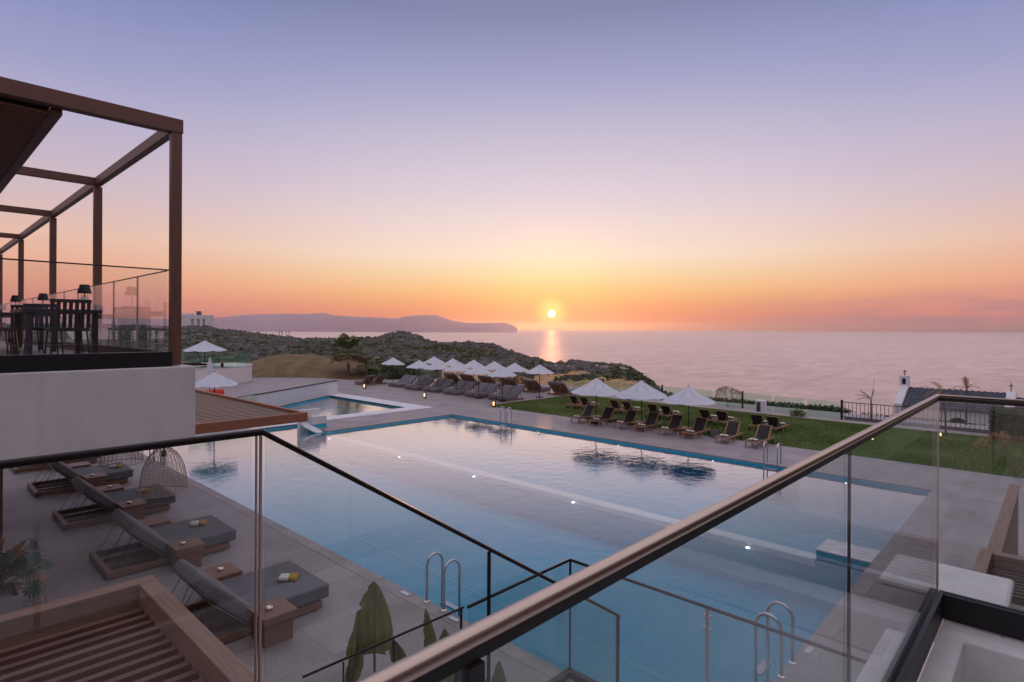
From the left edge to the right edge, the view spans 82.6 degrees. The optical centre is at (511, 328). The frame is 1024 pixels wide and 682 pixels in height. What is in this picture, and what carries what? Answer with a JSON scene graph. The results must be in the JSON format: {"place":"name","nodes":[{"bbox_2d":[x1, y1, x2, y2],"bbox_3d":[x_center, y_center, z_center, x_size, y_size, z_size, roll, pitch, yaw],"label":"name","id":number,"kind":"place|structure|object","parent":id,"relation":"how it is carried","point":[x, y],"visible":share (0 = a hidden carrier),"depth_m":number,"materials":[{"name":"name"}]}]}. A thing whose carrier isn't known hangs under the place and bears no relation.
{"place":"outdoors","nodes":[
{"label":"outdoors","id":0,"kind":"place"},
{"bbox_2d":[17,573,46,605],"bbox_3d":[-8.918,4.893,10.822,0.419,0.542,0.419,0,0,-2],"label":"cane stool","id":1,"kind":"object","parent":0,"point":[40,576],"visible":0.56,"depth_m":10.80,"materials":[{"name":"wicker"}]},
{"bbox_2d":[0,341,194,459],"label":"terrace building","id":2,"kind":"structure","parent":0,"point":[47,412],"depth_m":6.80,"materials":[{"name":"white paint"}]},
{"bbox_2d":[0,327,18,354],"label":"dining chair","id":3,"kind":"object","parent":2,"relation":"on","point":[12,329],"visible":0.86,"depth_m":8.42,"materials":[{"name":"black wood"}]},
{"bbox_2d":[6,305,44,353],"bbox_3d":[-8.985,0.005,10.767,0.532,0.876,0.481,0,0,43],"label":"dining chair","id":4,"kind":"object","parent":2,"relation":"on","point":[22,327],"visible":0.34,"depth_m":10.58,"materials":[{"name":"black wood"}]},
{"bbox_2d":[0,312,55,351],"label":"dining table","id":5,"kind":"object","parent":2,"relation":"on","point":[7,314],"visible":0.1,"depth_m":11.33,"materials":[{"name":"black wood"}]},
{"bbox_2d":[23,303,63,353],"bbox_3d":[-7.918,0.010,9.855,0.532,0.876,0.481,0,0,43],"label":"dining chair","id":6,"kind":"object","parent":2,"relation":"on","point":[36,306],"visible":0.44,"depth_m":9.94,"materials":[{"name":"black wood"}]},
{"bbox_2d":[10,308,101,354],"bbox_3d":[-7.171,0.077,9.155,1.400,0.745,0.950,0,0,43],"label":"dining table","id":7,"kind":"object","parent":2,"relation":"on","point":[29,312],"visible":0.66,"depth_m":8.98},
{"bbox_2d":[44,299,91,353],"bbox_3d":[-6.466,0.016,8.482,0.532,0.876,0.481,0,0,43],"label":"dining chair","id":8,"kind":"object","parent":2,"relation":"on","point":[64,314],"visible":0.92,"depth_m":8.34,"materials":[{"name":"black wood"}]},
{"bbox_2d":[0,270,166,352],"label":"glass balustrade","id":9,"kind":"object","parent":2,"relation":"on","point":[106,349],"visible":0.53,"depth_m":9.77,"materials":[{"name":"black metal"}]},
{"bbox_2d":[0,258,171,372],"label":"glass balustrade","id":10,"kind":"object","parent":2,"relation":"on","point":[46,362],"visible":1,"depth_m":6.78,"materials":[{"name":"black metal"}]},
{"bbox_2d":[0,76,182,364],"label":"pergola","id":11,"kind":"object","parent":2,"relation":"on","point":[31,115],"visible":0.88,"depth_m":7.57,"materials":[{"name":"brown wood"}]},
{"bbox_2d":[99,451,143,467],"bbox_3d":[-6.356,1.587,9.500,0.614,1.207,0.614,0,0,43],"label":"wicker lamp","id":12,"kind":"object","parent":2,"relation":"hanging from","point":[112,458],"visible":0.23,"depth_m":9.35,"materials":[{"name":"brown wicker"}]},
{"bbox_2d":[138,447,187,497],"bbox_3d":[-4.957,1.723,8.301,0.614,1.207,0.614,0,0,43],"label":"wicker lamp","id":13,"kind":"object","parent":2,"relation":"hanging from","point":[164,453],"visible":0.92,"depth_m":8.22,"materials":[{"name":"wicker"}]},
{"bbox_2d":[0,575,261,681],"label":"pergola roof","id":14,"kind":"structure","parent":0,"point":[150,628],"depth_m":4.74,"materials":[{"name":"brown wood"}]},
{"bbox_2d":[0,389,307,581],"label":"pergola roof","id":15,"kind":"structure","parent":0,"point":[215,412],"depth_m":14.43,"materials":[{"name":"brown wood"}]},
{"bbox_2d":[2,313,516,332],"bbox_3d":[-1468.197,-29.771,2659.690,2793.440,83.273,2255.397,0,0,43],"label":"mountains","id":16,"kind":"structure","parent":0,"point":[321,322],"depth_m":2336.86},
{"bbox_2d":[251,354,376,379],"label":"grassy hill","id":17,"kind":"structure","parent":0,"point":[294,366],"depth_m":63.68,"materials":[{"name":"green plant"}]},
{"bbox_2d":[284,397,395,415],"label":"pool water","id":18,"kind":"structure","parent":0,"point":[330,406],"depth_m":39.50,"materials":[{"name":"blue liquid"}]},
{"bbox_2d":[2,322,987,425],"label":"headland","id":19,"kind":"structure","parent":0,"point":[619,384],"depth_m":98.78,"materials":[{"name":"green plant"}]},
{"bbox_2d":[182,311,213,326],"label":"villa","id":20,"kind":"object","parent":19,"relation":"on","point":[199,319],"visible":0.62,"depth_m":172.02,"materials":[{"name":"white paint"}]},
{"bbox_2d":[2,323,672,396],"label":"shrubs","id":21,"kind":"object","parent":19,"relation":"on","point":[529,359],"visible":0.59,"depth_m":95.92,"materials":[{"name":"green plant"}]},
{"bbox_2d":[325,333,367,375],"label":"tree","id":22,"kind":"object","parent":19,"relation":"on","point":[345,341],"visible":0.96,"depth_m":61.07,"materials":[{"name":"green plant"}]},
{"bbox_2d":[355,357,375,377],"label":"tree","id":23,"kind":"object","parent":19,"relation":"on","point":[365,364],"visible":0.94,"depth_m":61.58,"materials":[{"name":"green plant"}]},
{"bbox_2d":[550,373,596,381],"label":"thicket","id":24,"kind":"object","parent":19,"relation":"on","point":[575,377],"visible":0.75,"depth_m":58.75,"materials":[{"name":"green plant"}]},
{"bbox_2d":[585,374,639,380],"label":"thicket","id":25,"kind":"object","parent":19,"relation":"on","point":[618,376],"visible":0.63,"depth_m":59.18,"materials":[{"name":"green plant"}]},
{"bbox_2d":[744,400,855,413],"bbox_3d":[19.250,5.455,40.024,7.800,0.976,1.954,0,0,43],"label":"hedge","id":26,"kind":"object","parent":19,"relation":"on","point":[831,408],"visible":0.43,"depth_m":39.35,"materials":[{"name":"green plant"}]},
{"bbox_2d":[894,370,1023,425],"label":"chapel","id":27,"kind":"structure","parent":19,"relation":"on","point":[905,397],"depth_m":53.79,"materials":[{"name":"white paint"}]},
{"bbox_2d":[0,0,1023,331],"label":"sky","id":28,"kind":"structure","parent":0,"point":[710,165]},
{"bbox_2d":[3,378,1023,681],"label":"pool deck","id":29,"kind":"structure","parent":0,"point":[969,506],"depth_m":14.25,"materials":[{"name":"stone"}]},
{"bbox_2d":[0,537,53,614],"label":"plant","id":30,"kind":"object","parent":29,"relation":"on","point":[13,561],"visible":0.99,"depth_m":10.15,"materials":[{"name":"plant"}]},
{"bbox_2d":[11,456,101,472],"bbox_3d":[-17.230,4.592,22.049,1.630,1.012,2.590,0,0,43],"label":"daybed","id":31,"kind":"object","parent":29,"relation":"on","point":[39,467],"visible":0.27,"depth_m":21.14,"materials":[{"name":"grey fabric"}]},
{"bbox_2d":[27,461,132,496],"bbox_3d":[-14.158,4.604,19.185,1.630,1.012,2.590,0,0,43],"label":"daybed","id":32,"kind":"object","parent":29,"relation":"on","point":[115,475],"visible":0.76,"depth_m":18.99,"materials":[{"name":"grey fabric"}]},
{"bbox_2d":[81,472,107,486],"bbox_3d":[-13.242,4.894,18.504,0.620,0.500,0.580,0,0,43],"label":"side table","id":33,"kind":"object","parent":29,"relation":"on","point":[97,479],"visible":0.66,"depth_m":18.37,"materials":[{"name":"brown wood"}]},
{"bbox_2d":[96,483,123,492],"bbox_3d":[-11.810,4.900,17.122,0.620,0.500,0.580,0,0,43],"label":"side table","id":34,"kind":"object","parent":29,"relation":"on","point":[114,487],"visible":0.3,"depth_m":17.04,"materials":[{"name":"brown wood"}]},
{"bbox_2d":[52,476,175,529],"bbox_3d":[-11.086,4.617,16.322,1.630,1.012,2.590,0,0,43],"label":"daybed","id":35,"kind":"object","parent":29,"relation":"on","point":[107,501],"visible":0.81,"depth_m":15.99,"materials":[{"name":"grey fabric"}]},
{"bbox_2d":[116,498,146,519],"bbox_3d":[-10.191,4.907,15.618,0.620,0.500,0.580,0,0,43],"label":"side table","id":36,"kind":"object","parent":29,"relation":"on","point":[134,508],"visible":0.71,"depth_m":15.50,"materials":[{"name":"brown wood"}]},
{"bbox_2d":[138,515,170,527],"bbox_3d":[-8.722,4.913,14.202,0.620,0.500,0.580,0,0,43],"label":"side table","id":37,"kind":"object","parent":29,"relation":"on","point":[155,521],"visible":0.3,"depth_m":14.15,"materials":[{"name":"brown wood"}]},
{"bbox_2d":[89,508,235,579],"bbox_3d":[-7.978,4.630,13.423,1.630,1.012,2.590,0,0,43],"label":"daybed","id":38,"kind":"object","parent":29,"relation":"on","point":[214,534],"visible":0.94,"depth_m":13.14,"materials":[{"name":"grey fabric"}]},
{"bbox_2d":[167,537,204,567],"bbox_3d":[-7.103,4.920,12.698,0.620,0.500,0.580,0,0,43],"label":"side table","id":39,"kind":"object","parent":29,"relation":"on","point":[190,549],"visible":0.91,"depth_m":12.58,"materials":[{"name":"brown wood"}]},
{"bbox_2d":[195,371,237,392],"bbox_3d":[-15.826,3.689,31.000,2.310,2.890,2.310,0,0,-24],"label":"umbrella","id":40,"kind":"object","parent":29,"relation":"on","point":[214,379],"visible":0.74,"depth_m":30.48,"materials":[{"name":"white fabric"}]},
{"bbox_2d":[181,352,251,382],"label":"round terrace","id":41,"kind":"structure","parent":29,"relation":"on","point":[239,372],"depth_m":54.67,"materials":[{"name":"white paint"}]},
{"bbox_2d":[182,340,225,366],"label":"umbrella","id":42,"kind":"object","parent":41,"relation":"on","point":[204,346],"visible":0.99,"depth_m":53.19,"materials":[{"name":"white fabric"}]},
{"bbox_2d":[202,562,242,580],"bbox_3d":[-5.634,4.926,11.282,0.620,0.500,0.580,0,0,43],"label":"side table","id":43,"kind":"object","parent":29,"relation":"on","point":[230,570],"visible":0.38,"depth_m":11.24,"materials":[{"name":"brown wood"}]},
{"bbox_2d":[171,559,328,643],"bbox_3d":[-4.869,4.644,10.525,1.630,1.012,2.590,0,0,43],"label":"daybed","id":44,"kind":"object","parent":29,"relation":"on","point":[306,591],"visible":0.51,"depth_m":10.43,"materials":[{"name":"grey fabric"}]},
{"bbox_2d":[278,572,298,581],"bbox_3d":[-4.234,4.702,11.048,0.340,0.105,0.253,0,0,-9],"label":"rolled towel","id":45,"kind":"object","parent":44,"relation":"on","point":[284,577],"visible":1,"depth_m":10.96,"materials":[{"name":"white fabric"}]},
{"bbox_2d":[248,597,297,648],"bbox_3d":[-4.015,4.933,9.778,0.620,0.500,0.580,0,0,43],"label":"side table","id":46,"kind":"object","parent":29,"relation":"on","point":[277,623],"visible":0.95,"depth_m":9.64,"materials":[{"name":"brown wood"}]},
{"bbox_2d":[253,380,337,405],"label":"diagonal wall","id":47,"kind":"structure","parent":29,"relation":"on","point":[282,397],"depth_m":40.73,"materials":[{"name":"white paint"}]},
{"bbox_2d":[297,408,326,433],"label":"stepped wall","id":48,"kind":"structure","parent":29,"relation":"on","point":[315,421],"depth_m":30.20,"materials":[{"name":"white paint"}]},
{"bbox_2d":[248,393,431,428],"bbox_3d":[-13.647,5.188,38.278,12.000,0.110,11.900,0,0,43],"label":"pool rim","id":49,"kind":"object","parent":29,"relation":"on","point":[405,406],"visible":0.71,"depth_m":38.31,"materials":[{"name":"stone"}]},
{"bbox_2d":[345,581,405,681],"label":"broad leaf plant","id":50,"kind":"object","parent":29,"relation":"on","point":[372,624],"visible":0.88,"depth_m":4.75,"materials":[{"name":"green plant"}]},
{"bbox_2d":[376,360,420,378],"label":"round bush","id":51,"kind":"object","parent":29,"relation":"on","point":[395,371],"visible":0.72,"depth_m":60.10,"materials":[{"name":"green plant"}]},
{"bbox_2d":[423,608,454,681],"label":"broad leaf plant","id":52,"kind":"object","parent":29,"relation":"on","point":[429,635],"visible":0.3,"depth_m":4.70,"materials":[{"name":"green plant"}]},
{"bbox_2d":[429,379,453,392],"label":"grey lounger","id":53,"kind":"object","parent":29,"relation":"on","point":[447,383],"visible":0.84,"depth_m":48.15,"materials":[{"name":"grey fabric"}]},
{"bbox_2d":[450,381,475,394],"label":"grey lounger","id":54,"kind":"object","parent":29,"relation":"on","point":[468,385],"visible":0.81,"depth_m":46.24,"materials":[{"name":"grey fabric"}]},
{"bbox_2d":[465,365,491,398],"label":"umbrella","id":55,"kind":"object","parent":29,"relation":"on","point":[478,370],"visible":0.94,"depth_m":43.05,"materials":[{"name":"white fabric"}]},
{"bbox_2d":[473,383,498,397],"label":"grey lounger","id":56,"kind":"object","parent":29,"relation":"on","point":[490,388],"visible":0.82,"depth_m":44.53,"materials":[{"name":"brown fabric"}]},
{"bbox_2d":[485,661,505,681],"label":"broad leaf plant","id":57,"kind":"object","parent":29,"relation":"on","point":[498,675],"visible":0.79,"depth_m":4.81,"materials":[{"name":"green plant"}]},
{"bbox_2d":[488,385,513,399],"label":"grey lounger","id":58,"kind":"object","parent":29,"relation":"on","point":[507,389],"visible":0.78,"depth_m":43.45,"materials":[{"name":"grey fabric"}]},
{"bbox_2d":[488,366,516,401],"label":"umbrella","id":59,"kind":"object","parent":29,"relation":"on","point":[502,371],"visible":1,"depth_m":41.33,"materials":[{"name":"white fabric"}]},
{"bbox_2d":[497,386,523,400],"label":"grey lounger","id":60,"kind":"object","parent":29,"relation":"on","point":[514,392],"visible":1,"depth_m":42.68,"materials":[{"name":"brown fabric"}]},
{"bbox_2d":[505,362,527,385],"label":"umbrella","id":61,"kind":"object","parent":29,"relation":"on","point":[514,367],"visible":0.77,"depth_m":46.19,"materials":[{"name":"white fabric"}]},
{"bbox_2d":[522,379,550,392],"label":"double lounger","id":62,"kind":"object","parent":29,"relation":"on","point":[532,386],"visible":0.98,"depth_m":48.10,"materials":[{"name":"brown wood"}]},
{"bbox_2d":[132,413,943,681],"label":"pool edge","id":63,"kind":"object","parent":29,"relation":"on","point":[827,630],"visible":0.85,"depth_m":12.67,"materials":[{"name":"stone"}]},
{"bbox_2d":[424,552,460,616],"bbox_3d":[-1.312,5.243,11.036,0.607,1.904,0.475,0,0,43],"label":"pool ladder","id":64,"kind":"object","parent":63,"relation":"attached to","point":[443,602],"visible":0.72,"depth_m":11.04,"materials":[{"name":"metal"}]},
{"bbox_2d":[763,441,781,470],"bbox_3d":[9.990,5.290,22.377,0.607,1.904,0.475,0,0,43],"label":"pool ladder","id":65,"kind":"object","parent":63,"relation":"attached to","point":[766,442],"visible":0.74,"depth_m":22.32,"materials":[{"name":"metal"}]},
{"bbox_2d":[754,601,795,681],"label":"pool ladder","id":66,"kind":"object","parent":63,"relation":"attached to","point":[763,667],"visible":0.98,"depth_m":9.06,"materials":[{"name":"metal"}]},
{"bbox_2d":[525,365,553,397],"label":"umbrella","id":67,"kind":"object","parent":29,"relation":"on","point":[540,369],"visible":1,"depth_m":43.86,"materials":[{"name":"white fabric"}]},
{"bbox_2d":[547,381,574,395],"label":"double lounger","id":68,"kind":"object","parent":29,"relation":"on","point":[559,388],"visible":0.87,"depth_m":46.08,"materials":[{"name":"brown wood"}]},
{"bbox_2d":[211,415,930,681],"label":"pool basin","id":69,"kind":"object","parent":29,"relation":"in","point":[662,634],"visible":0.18,"depth_m":16.66,"materials":[{"name":"blue tile"}]},
{"bbox_2d":[228,475,820,681],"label":"pool floor bands","id":70,"kind":"object","parent":69,"relation":"on","point":[627,661],"visible":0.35,"depth_m":15.20,"materials":[{"name":"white tile"}]},
{"bbox_2d":[417,457,815,565],"bbox_3d":[-0.934,5.516,21.785,22.720,0.160,0.435,0,0,43],"label":"pool ledge","id":71,"kind":"object","parent":69,"relation":"attached to","point":[786,552],"visible":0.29,"depth_m":16.82,"materials":[{"name":"white stone"}]},
{"bbox_2d":[816,550,869,574],"bbox_3d":[7.938,5.894,13.769,1.130,1.278,0.930,0,0,43],"label":"pool platform base","id":72,"kind":"object","parent":69,"relation":"on","point":[837,562],"visible":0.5,"depth_m":13.48,"materials":[{"name":"blue tile"}]},
{"bbox_2d":[816,539,880,563],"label":"pool platform","id":73,"kind":"structure","parent":72,"relation":"on","point":[858,553],"depth_m":13.72,"materials":[{"name":"stone"}]},
{"bbox_2d":[570,405,594,422],"bbox_3d":[4.076,4.787,32.925,0.625,0.846,1.850,0,0,44],"label":"wooden lounger","id":74,"kind":"object","parent":29,"relation":"on","point":[588,410],"visible":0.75,"depth_m":33.10,"materials":[{"name":"brown wood"}]},
{"bbox_2d":[571,377,619,423],"bbox_3d":[4.665,3.953,32.263,2.661,2.546,2.660,0,0,38],"label":"umbrella","id":75,"kind":"object","parent":29,"relation":"on","point":[596,386],"visible":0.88,"depth_m":31.67,"materials":[{"name":"white fabric"}]},
{"bbox_2d":[589,407,617,425],"bbox_3d":[5.023,4.791,32.024,0.625,0.846,1.850,0,0,44],"label":"wooden lounger","id":76,"kind":"object","parent":29,"relation":"on","point":[607,415],"visible":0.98,"depth_m":32.21,"materials":[{"name":"brown wood"}]},
{"bbox_2d":[612,409,640,428],"bbox_3d":[6.110,4.796,31.047,0.625,0.846,1.850,0,0,42],"label":"wooden lounger","id":77,"kind":"object","parent":29,"relation":"on","point":[630,416],"visible":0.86,"depth_m":31.25,"materials":[{"name":"brown wood"}]},
{"bbox_2d":[616,380,666,428],"bbox_3d":[6.852,3.961,30.848,2.661,2.545,2.660,0,0,-35],"label":"umbrella","id":78,"kind":"object","parent":29,"relation":"on","point":[641,390],"visible":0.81,"depth_m":30.21,"materials":[{"name":"white fabric"}]},
{"bbox_2d":[633,412,661,431],"bbox_3d":[7.045,4.800,30.192,0.625,0.846,1.850,0,0,43],"label":"wooden lounger","id":79,"kind":"object","parent":29,"relation":"on","point":[651,419],"visible":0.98,"depth_m":30.38,"materials":[{"name":"brown wood"}]},
{"bbox_2d":[657,414,683,435],"bbox_3d":[8.005,4.804,29.215,0.625,0.846,1.850,0,0,44],"label":"wooden lounger","id":80,"kind":"object","parent":29,"relation":"on","point":[675,422],"visible":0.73,"depth_m":29.41,"materials":[{"name":"brown wood"}]},
{"bbox_2d":[662,385,715,434],"bbox_3d":[8.790,4.021,29.041,2.554,2.445,2.554,0,0,16],"label":"umbrella","id":81,"kind":"object","parent":29,"relation":"on","point":[688,395],"visible":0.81,"depth_m":28.45,"materials":[{"name":"white fabric"}]},
{"bbox_2d":[682,417,709,438],"bbox_3d":[8.966,4.808,28.363,0.625,0.846,1.850,0,0,43],"label":"wooden lounger","id":82,"kind":"object","parent":29,"relation":"on","point":[700,423],"visible":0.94,"depth_m":28.57,"materials":[{"name":"brown wood"}]},
{"bbox_2d":[715,420,742,443],"bbox_3d":[10.149,4.813,27.253,0.625,0.846,1.850,0,0,41],"label":"wooden lounger","id":83,"kind":"object","parent":29,"relation":"on","point":[732,429],"visible":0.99,"depth_m":27.48,"materials":[{"name":"brown wood"}]},
{"bbox_2d":[744,424,774,448],"bbox_3d":[11.159,4.817,26.260,1.850,0.846,0.625,0,0,-45],"label":"wooden lounger","id":84,"kind":"object","parent":29,"relation":"on","point":[763,431],"visible":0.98,"depth_m":26.45,"materials":[{"name":"brown wood"}]},
{"bbox_2d":[879,554,1014,636],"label":"canopy slab","id":85,"kind":"structure","parent":29,"relation":"on","point":[910,574],"depth_m":5.37,"materials":[{"name":"white paint"}]},
{"bbox_2d":[987,483,1019,637],"bbox_3d":[9.038,4.338,10.697,0.180,1.800,6.210,0,0,43],"label":"timber screen","id":86,"kind":"object","parent":29,"relation":"on","point":[1004,537],"visible":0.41,"depth_m":10.92,"materials":[{"name":"brown wood"}]},
{"bbox_2d":[139,416,928,521],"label":"pool water","id":87,"kind":"structure","parent":0,"point":[453,443],"depth_m":23.21,"materials":[{"name":"blue liquid"}]},
{"bbox_2d":[247,330,1023,416],"bbox_3d":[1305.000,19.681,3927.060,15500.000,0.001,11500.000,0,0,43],"label":"sea","id":88,"kind":"structure","parent":0,"point":[829,368],"depth_m":300.49,"materials":[{"name":"blue liquid"}]},
{"bbox_2d":[491,395,1023,477],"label":"lawn","id":89,"kind":"structure","parent":0,"point":[918,450],"depth_m":27.58,"materials":[{"name":"green plant"}]},
{"bbox_2d":[658,405,682,419],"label":"wooden lounger","id":90,"kind":"object","parent":89,"relation":"on","point":[666,409],"visible":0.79,"depth_m":33.68,"materials":[{"name":"brown wood"}]},
{"bbox_2d":[713,410,737,426],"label":"wooden lounger","id":91,"kind":"object","parent":89,"relation":"on","point":[722,416],"visible":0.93,"depth_m":31.44,"materials":[{"name":"brown wood"}]},
{"bbox_2d":[748,414,766,429],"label":"wooden lounger","id":92,"kind":"object","parent":89,"relation":"on","point":[756,419],"visible":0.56,"depth_m":30.16,"materials":[{"name":"brown wood"}]},
{"bbox_2d":[755,399,766,413],"bbox_3d":[15.457,4.840,36.197,0.600,0.850,0.506,0,0,33],"label":"white cabinet","id":93,"kind":"object","parent":89,"relation":"on","point":[760,406],"visible":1,"depth_m":36.01,"materials":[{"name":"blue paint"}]},
{"bbox_2d":[765,416,788,433],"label":"wooden lounger","id":94,"kind":"object","parent":89,"relation":"on","point":[773,421],"visible":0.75,"depth_m":29.57,"materials":[{"name":"brown wood"}]},
{"bbox_2d":[909,382,961,435],"bbox_3d":[21.125,3.992,29.074,1.255,2.597,2.024,0,0,-32],"label":"slender palm","id":95,"kind":"object","parent":89,"relation":"on","point":[945,420],"visible":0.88,"depth_m":28.81,"materials":[{"name":"green plant"}]},
{"bbox_2d":[970,430,1023,476],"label":"dry bush","id":96,"kind":"object","parent":89,"relation":"on","point":[999,439],"visible":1,"depth_m":20.91,"materials":[{"name":"green plant"}]},
{"bbox_2d":[987,405,1023,442],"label":"hedge","id":97,"kind":"object","parent":89,"relation":"on","point":[1010,421],"visible":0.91,"depth_m":27.60,"materials":[{"name":"green plant"}]},
{"bbox_2d":[541,385,989,436],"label":"path","id":98,"kind":"structure","parent":0,"point":[813,414],"depth_m":36.08,"materials":[{"name":"beige concrete"}]},
{"bbox_2d":[715,386,743,406],"bbox_3d":[14.593,4.546,39.216,2.009,1.447,1.344,0,0,8],"label":"dry bush","id":99,"kind":"object","parent":98,"relation":"on","point":[727,388],"visible":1,"depth_m":39.12,"materials":[{"name":"brown plant"}]},
{"bbox_2d":[843,402,989,433],"bbox_3d":[22.336,4.794,31.573,8.100,1.200,0.240,0,0,43],"label":"metal railing","id":100,"kind":"object","parent":98,"relation":"on","point":[914,424],"visible":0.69,"depth_m":31.77,"materials":[{"name":"black metal"}]},
{"bbox_2d":[855,621,1023,681],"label":"balcony floor","id":101,"kind":"structure","parent":0,"point":[957,653],"depth_m":3.25,"materials":[{"name":"grey concrete"}]},
{"bbox_2d":[356,394,1023,681],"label":"balcony balustrade","id":102,"kind":"object","parent":101,"relation":"on","point":[461,653],"visible":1,"depth_m":1.23,"materials":[{"name":"brown metal"}]},
{"bbox_3d":[-0.874,2.486,1.161,1.550,1.780,6.500,0,0,43],"label":"staircase","id":103,"kind":"object","parent":101,"relation":"attached to","visible":0},
{"bbox_2d":[0,429,619,681],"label":"stair balustrade","id":104,"kind":"object","parent":103,"relation":"on","point":[48,458],"visible":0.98,"depth_m":2.23,"materials":[{"name":"brown metal"}]},
{"bbox_2d":[467,558,867,681],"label":"landing balustrade","id":105,"kind":"object","parent":103,"relation":"on","point":[569,674],"visible":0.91,"depth_m":4.51,"materials":[{"name":"brown metal"}]},
{"bbox_2d":[302,606,463,681],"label":"balustrade","id":106,"kind":"object","parent":105,"relation":"on","point":[377,644],"visible":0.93,"depth_m":3.91,"materials":[{"name":"brown metal"}]},
{"bbox_2d":[972,548,1023,605],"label":"pergola roof","id":107,"kind":"structure","parent":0,"point":[1001,564],"depth_m":6.11,"materials":[{"name":"brown wood"}]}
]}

